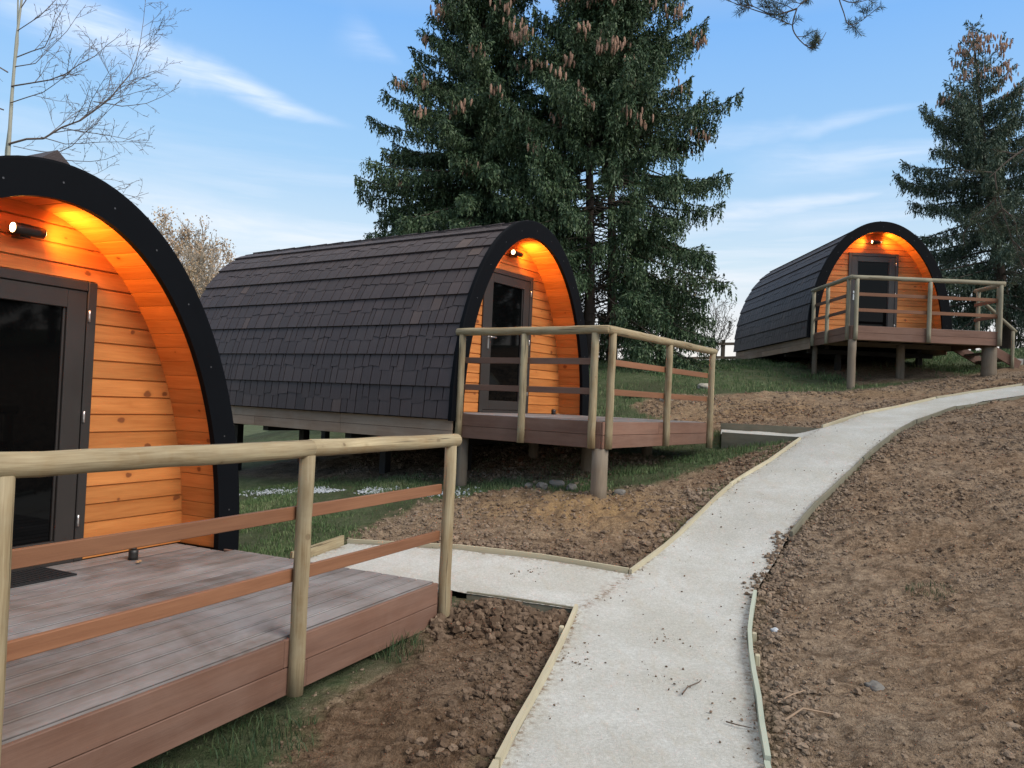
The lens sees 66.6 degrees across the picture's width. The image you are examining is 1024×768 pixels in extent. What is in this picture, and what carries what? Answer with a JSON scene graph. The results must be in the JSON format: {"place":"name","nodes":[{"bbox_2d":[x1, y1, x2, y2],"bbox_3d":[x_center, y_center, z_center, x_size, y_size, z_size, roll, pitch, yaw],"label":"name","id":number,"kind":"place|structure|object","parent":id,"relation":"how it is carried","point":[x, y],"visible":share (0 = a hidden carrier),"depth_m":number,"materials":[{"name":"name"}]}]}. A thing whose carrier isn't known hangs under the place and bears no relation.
{"place":"outdoors","nodes":[
{"label":"outdoors","id":0,"kind":"place"},
{"bbox_2d":[239,486,480,497],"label":"pale gravel","id":1,"kind":"structure","parent":0,"point":[318,490],"depth_m":10.05,"materials":[{"name":"white gravel"}]},
{"bbox_2d":[0,0,1023,358],"label":"sky","id":2,"kind":"structure","parent":0,"point":[263,134],"materials":[{"name":"blue"}]},
{"bbox_2d":[132,351,1023,767],"bbox_3d":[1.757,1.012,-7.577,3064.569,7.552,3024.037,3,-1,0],"label":"ground","id":3,"kind":"structure","parent":0,"point":[370,735],"depth_m":6.08,"materials":[{"name":"soil"}]},
{"bbox_2d":[0,0,187,205],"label":"bare tree","id":4,"kind":"object","parent":3,"relation":"on","point":[9,131],"visible":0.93,"depth_m":15.15,"materials":[{"name":"grey plant"}]},
{"bbox_2d":[0,150,238,571],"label":"glamping pod","id":5,"kind":"object","parent":3,"relation":"on","point":[107,339],"visible":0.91,"depth_m":5.67,"materials":[{"name":"wood"}]},
{"bbox_2d":[0,267,97,571],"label":"door","id":6,"kind":"structure","parent":5,"relation":"in","point":[48,322],"depth_m":5.44,"materials":[{"name":"black glass"}]},
{"bbox_2d":[148,206,195,268],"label":"bare tree","id":7,"kind":"object","parent":3,"relation":"on","point":[166,233],"visible":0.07,"depth_m":58.35,"materials":[{"name":"beige plant"}]},
{"bbox_2d":[140,757,214,767],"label":"grass tuft","id":8,"kind":"object","parent":3,"relation":"on","point":[177,765],"visible":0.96,"depth_m":3.54,"materials":[{"name":"green plant"}]},
{"bbox_2d":[184,257,205,295],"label":"autumn bush","id":9,"kind":"object","parent":3,"relation":"on","point":[192,275],"visible":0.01,"depth_m":52.35,"materials":[{"name":"beige plant"}]},
{"bbox_2d":[170,213,223,298],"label":"bare tree","id":10,"kind":"object","parent":3,"relation":"on","point":[203,234],"visible":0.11,"depth_m":59.45,"materials":[{"name":"brown plant"}]},
{"bbox_2d":[178,227,224,297],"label":"bare tree","id":11,"kind":"object","parent":3,"relation":"on","point":[202,265],"visible":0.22,"depth_m":54.75,"materials":[{"name":"brown plant"}]},
{"bbox_2d":[216,237,235,263],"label":"bare tree","id":12,"kind":"object","parent":3,"relation":"on","point":[227,254],"visible":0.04,"depth_m":59.32,"materials":[{"name":"beige plant"}]},
{"bbox_2d":[0,434,461,767],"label":"timber deck","id":13,"kind":"structure","parent":3,"relation":"on","point":[153,653],"depth_m":3.92,"materials":[{"name":"brown wood"}]},
{"bbox_2d":[10,567,76,587],"bbox_3d":[-3.237,1.260,5.004,0.360,0.014,0.700,2,-1,25],"label":"door mat","id":14,"kind":"object","parent":13,"relation":"on","point":[30,576],"depth_m":5.13,"materials":[{"name":"rubber"}]},
{"bbox_2d":[128,548,138,559],"bbox_3d":[-2.815,1.262,5.795,0.068,0.086,0.069,3,-1,0],"label":"door stop","id":15,"kind":"object","parent":13,"relation":"on","point":[132,553],"depth_m":5.77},
{"bbox_2d":[205,705,320,767],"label":"grass tuft","id":16,"kind":"object","parent":3,"relation":"on","point":[288,724],"visible":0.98,"depth_m":3.81,"materials":[{"name":"green plant"}]},
{"bbox_2d":[290,535,343,558],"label":"edging board","id":17,"kind":"object","parent":3,"relation":"on","point":[327,545],"visible":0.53,"depth_m":7.23,"materials":[{"name":"beige wood"}]},
{"bbox_2d":[200,220,588,473],"bbox_3d":[-2.180,-0.347,12.635,6.003,4.101,3.404,2,-2,35],"label":"glamping pod","id":18,"kind":"object","parent":3,"relation":"on","point":[355,339],"visible":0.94,"depth_m":11.15,"materials":[{"name":"wood"}]},
{"bbox_2d":[477,268,533,412],"bbox_3d":[-0.066,-0.600,11.167,0.110,2.027,1.200,2,-2,35],"label":"door","id":19,"kind":"structure","parent":18,"relation":"in","point":[508,296],"depth_m":11.15,"materials":[{"name":"black glass"}]},
{"bbox_2d":[371,627,426,663],"bbox_3d":[-0.754,1.644,4.956,0.457,0.188,0.396,3,-1,0],"label":"grass tuft","id":20,"kind":"object","parent":3,"relation":"on","point":[394,645],"visible":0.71,"depth_m":4.94,"materials":[{"name":"green plant"}]},
{"bbox_2d":[353,0,574,238],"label":"spruce tree","id":21,"kind":"object","parent":3,"relation":"on","point":[452,197],"visible":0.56,"depth_m":19.24,"materials":[{"name":"green plant"}]},
{"bbox_2d":[347,539,628,573],"bbox_3d":[-0.298,1.611,7.089,2.720,0.262,0.035,2,-1,18],"label":"edging board","id":22,"kind":"object","parent":3,"relation":"on","point":[602,566],"visible":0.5,"depth_m":6.97,"materials":[{"name":"beige wood"}]},
{"bbox_2d":[489,759,498,767],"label":"edging board","id":23,"kind":"object","parent":3,"relation":"on","point":[494,763],"visible":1,"depth_m":3.38,"materials":[{"name":"beige wood"}]},
{"bbox_2d":[466,591,572,613],"bbox_3d":[0.058,1.715,5.896,0.847,0.198,0.029,2,-1,16],"label":"edging board","id":24,"kind":"object","parent":3,"relation":"on","point":[532,604],"visible":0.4,"depth_m":5.87,"materials":[{"name":"brown wood"}]},
{"bbox_2d":[524,482,533,488],"bbox_3d":[0.198,1.202,9.170,0.088,0.078,0.126,2,-1,22],"label":"stone","id":25,"kind":"object","parent":3,"relation":"on","point":[529,485],"visible":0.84,"depth_m":9.13,"materials":[{"name":"grey stone"}]},
{"bbox_2d":[495,604,577,767],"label":"edging board","id":26,"kind":"object","parent":3,"relation":"on","point":[512,733],"visible":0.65,"depth_m":4.21,"materials":[{"name":"beige wood"}]},
{"bbox_2d":[536,482,547,489],"bbox_3d":[0.351,1.183,9.025,0.115,0.094,0.151,3,-1,-27],"label":"stone","id":27,"kind":"object","parent":3,"relation":"on","point":[543,485],"visible":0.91,"depth_m":8.97,"materials":[{"name":"grey stone"}]},
{"bbox_2d":[549,480,564,487],"bbox_3d":[0.529,1.174,9.103,0.184,0.114,0.148,2,-1,11],"label":"stone","id":28,"kind":"object","parent":3,"relation":"on","point":[557,483],"visible":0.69,"depth_m":9.04,"materials":[{"name":"grey stone"}]},
{"bbox_2d":[566,483,576,489],"bbox_3d":[0.689,1.187,8.962,0.142,0.086,0.106,3,-1,-32],"label":"stone","id":29,"kind":"object","parent":3,"relation":"on","point":[570,486],"visible":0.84,"depth_m":8.92,"materials":[{"name":"grey stone"}]},
{"bbox_2d":[475,0,678,363],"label":"spruce tree","id":30,"kind":"object","parent":3,"relation":"on","point":[545,183],"visible":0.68,"depth_m":18.42,"materials":[{"name":"green plant"}]},
{"bbox_2d":[455,325,717,498],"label":"timber deck","id":31,"kind":"structure","parent":3,"relation":"on","point":[593,436],"depth_m":9.16,"materials":[{"name":"brown wood"}]},
{"bbox_2d":[159,347,1023,766],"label":"grass","id":32,"kind":"structure","parent":3,"relation":"on","point":[279,549],"depth_m":10.66,"materials":[{"name":"green plant"}]},
{"bbox_2d":[612,489,625,494],"bbox_3d":[1.187,1.213,8.694,0.160,0.086,0.109,3,-1,0],"label":"stone","id":33,"kind":"object","parent":3,"relation":"on","point":[620,491],"visible":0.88,"depth_m":8.65,"materials":[{"name":"grey stone"}]},
{"bbox_2d":[547,0,745,374],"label":"spruce tree","id":34,"kind":"object","parent":3,"relation":"on","point":[669,190],"visible":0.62,"depth_m":18.62,"materials":[{"name":"green plant"}]},
{"bbox_2d":[629,483,731,573],"bbox_3d":[1.724,1.442,7.669,0.033,0.770,2.496,2,-1,34],"label":"edging board","id":35,"kind":"object","parent":3,"relation":"on","point":[661,548],"visible":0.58,"depth_m":7.47,"materials":[{"name":"beige wood"}]},
{"bbox_2d":[649,265,726,348],"bbox_3d":[4.811,-2.098,22.595,2.152,3.307,3.127,3,-1,-31],"label":"leafy bush","id":36,"kind":"object","parent":3,"relation":"on","point":[694,290],"visible":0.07,"depth_m":22.07,"materials":[{"name":"green plant"}]},
{"bbox_2d":[697,383,707,388],"bbox_3d":[3.896,0.060,15.696,0.315,0.154,0.225,3,-1,0],"label":"stone","id":37,"kind":"object","parent":3,"relation":"on","point":[703,385],"visible":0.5,"depth_m":15.61,"materials":[{"name":"grey stone"}]},
{"bbox_2d":[696,295,736,356],"bbox_3d":[6.604,-1.663,25.135,1.181,2.482,1.863,2,-2,40],"label":"bare bush","id":38,"kind":"object","parent":3,"relation":"on","point":[729,326],"visible":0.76,"depth_m":25.17,"materials":[{"name":"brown plant"}]},
{"bbox_2d":[747,590,756,631],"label":"edging board","id":39,"kind":"object","parent":3,"relation":"on","point":[752,610],"visible":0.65,"depth_m":5.75,"materials":[{"name":"beige wood"}]},
{"bbox_2d":[747,629,770,762],"bbox_3d":[1.397,1.782,4.417,0.062,0.275,1.859,2,-1,14],"label":"edging board","id":40,"kind":"object","parent":3,"relation":"on","point":[754,663],"visible":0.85,"depth_m":4.26,"materials":[{"name":"beige wood"}]},
{"bbox_2d":[721,432,798,448],"bbox_3d":[3.455,0.926,10.886,1.094,0.442,0.033,2,-2,36],"label":"edging board","id":41,"kind":"object","parent":3,"relation":"on","point":[734,440],"visible":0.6,"depth_m":10.98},
{"bbox_2d":[730,437,800,485],"bbox_3d":[3.162,1.012,9.627,0.033,0.687,2.291,2,-2,39],"label":"edging board","id":42,"kind":"object","parent":3,"relation":"on","point":[757,467],"visible":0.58,"depth_m":9.52,"materials":[{"name":"beige wood"}]},
{"bbox_2d":[764,760,771,767],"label":"edging board","id":43,"kind":"object","parent":3,"relation":"on","point":[767,764],"visible":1,"depth_m":3.47,"materials":[{"name":"beige wood"}]},
{"bbox_2d":[720,423,818,434],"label":"edging board","id":44,"kind":"object","parent":3,"relation":"on","point":[767,428],"visible":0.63,"depth_m":11.76,"materials":[{"name":"beige wood"}]},
{"bbox_2d":[770,627,778,631],"bbox_3d":[1.795,1.687,5.325,0.054,0.042,0.045,3,-1,0],"label":"stone","id":45,"kind":"object","parent":3,"relation":"on","point":[774,629],"visible":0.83,"depth_m":5.31,"materials":[{"name":"white stone"}]},
{"bbox_2d":[777,690,804,702],"bbox_3d":[1.528,1.705,4.252,0.246,0.034,0.017,3,-1,-34],"label":"stick","id":46,"kind":"object","parent":3,"relation":"on","point":[786,697],"visible":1,"depth_m":4.24,"materials":[{"name":"brown wood"}]},
{"bbox_2d":[784,707,832,719],"bbox_3d":[1.527,1.703,4.022,0.277,0.056,0.044,3,-1,-9],"label":"stick","id":47,"kind":"object","parent":3,"relation":"on","point":[794,713],"visible":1,"depth_m":4.03,"materials":[{"name":"brown wood"}]},
{"bbox_2d":[620,340,1015,359],"bbox_3d":[11.263,-0.600,28.075,23.761,3.208,0.670,3,-1,-6],"label":"post and rail fence","id":48,"kind":"object","parent":3,"relation":"on","point":[723,356],"visible":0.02,"depth_m":27.87,"materials":[{"name":"brown wood"}]},
{"bbox_2d":[790,458,862,536],"bbox_3d":[3.345,1.211,8.181,0.033,0.785,2.502,2,-2,38],"label":"edging board","id":49,"kind":"object","parent":3,"relation":"on","point":[821,499],"visible":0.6,"depth_m":7.91,"materials":[{"name":"beige wood"}]},
{"bbox_2d":[821,412,862,427],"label":"edging board","id":50,"kind":"object","parent":3,"relation":"on","point":[840,420],"visible":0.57,"depth_m":11.81,"materials":[{"name":"beige wood"}]},
{"bbox_2d":[733,221,951,370],"bbox_3d":[8.632,-1.947,21.265,3.404,3.716,6.003,3,-1,0],"label":"glamping pod","id":51,"kind":"object","parent":3,"relation":"on","point":[774,321],"visible":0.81,"depth_m":18.74,"materials":[{"name":"wood"}]},
{"bbox_2d":[848,252,898,326],"bbox_3d":[8.652,-2.124,18.700,1.200,2.027,0.110,3,-1,0],"label":"door","id":52,"kind":"structure","parent":51,"relation":"in","point":[871,264],"depth_m":18.73,"materials":[{"name":"black glass"}]},
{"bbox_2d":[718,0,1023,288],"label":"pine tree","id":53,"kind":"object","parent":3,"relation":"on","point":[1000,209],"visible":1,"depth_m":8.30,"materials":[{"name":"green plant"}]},
{"bbox_2d":[864,680,884,691],"bbox_3d":[2.119,1.778,4.562,0.099,0.069,0.108,3,-1,0],"label":"stone","id":54,"kind":"object","parent":3,"relation":"on","point":[874,685],"visible":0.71,"depth_m":4.54,"materials":[{"name":"grey stone"}]},
{"bbox_2d":[862,420,915,462],"bbox_3d":[4.964,0.783,10.193,0.032,0.657,2.565,2,-2,40],"label":"edging board","id":55,"kind":"object","parent":3,"relation":"on","point":[867,455],"visible":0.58,"depth_m":9.97,"materials":[{"name":"beige wood"}]},
{"bbox_2d":[863,397,935,413],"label":"edging board","id":56,"kind":"object","parent":3,"relation":"on","point":[897,406],"visible":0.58,"depth_m":13.03,"materials":[{"name":"beige wood"}]},
{"bbox_2d":[810,275,1021,388],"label":"timber deck","id":57,"kind":"structure","parent":3,"relation":"on","point":[987,343],"depth_m":16.26,"materials":[{"name":"brown wood"}]},
{"bbox_2d":[905,580,957,601],"bbox_3d":[3.145,1.537,5.854,0.335,0.154,0.352,4,-2,-42],"label":"grass tuft","id":58,"kind":"object","parent":3,"relation":"on","point":[914,583],"visible":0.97,"depth_m":5.86,"materials":[{"name":"plant"}]},
{"bbox_2d":[915,406,955,423],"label":"edging board","id":59,"kind":"object","parent":3,"relation":"on","point":[924,418],"visible":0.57,"depth_m":11.70,"materials":[{"name":"beige wood"}]},
{"bbox_2d":[889,15,1023,351],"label":"spruce tree","id":60,"kind":"object","parent":3,"relation":"on","point":[966,128],"visible":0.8,"depth_m":26.30,"materials":[{"name":"green plant"}]},
{"bbox_2d":[936,383,1021,397],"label":"edging board","id":61,"kind":"object","parent":3,"relation":"on","point":[988,389],"visible":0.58,"depth_m":13.89,"materials":[{"name":"beige wood"}]},
{"bbox_2d":[956,396,1023,408],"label":"edging board","id":62,"kind":"object","parent":3,"relation":"on","point":[982,403],"visible":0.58,"depth_m":12.55,"materials":[{"name":"beige wood"}]},
{"bbox_2d":[310,386,1023,767],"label":"path","id":63,"kind":"structure","parent":0,"point":[604,722],"depth_m":5.70,"materials":[{"name":"grey concrete"}]},
{"bbox_2d":[682,679,701,694],"bbox_3d":[1.023,1.721,4.436,0.026,0.020,0.273,2,-2,39],"label":"stick","id":64,"kind":"object","parent":63,"relation":"on","point":[690,686],"visible":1,"depth_m":4.42,"materials":[{"name":"brown wood"}]},
{"bbox_2d":[510,436,880,754],"bbox_3d":[1.938,1.117,7.534,2.706,1.475,8.937,2,-1,29],"label":"path grit","id":65,"kind":"object","parent":63,"relation":"on","point":[710,711],"visible":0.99,"depth_m":4.84,"materials":[{"name":"gravel"}]},
{"bbox_2d":[726,721,751,727],"bbox_3d":[1.145,1.726,3.944,0.132,0.011,0.021,2,-1,33],"label":"stick","id":66,"kind":"object","parent":63,"relation":"on","point":[737,724],"visible":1,"depth_m":3.94,"materials":[{"name":"brown wood"}]}
]}

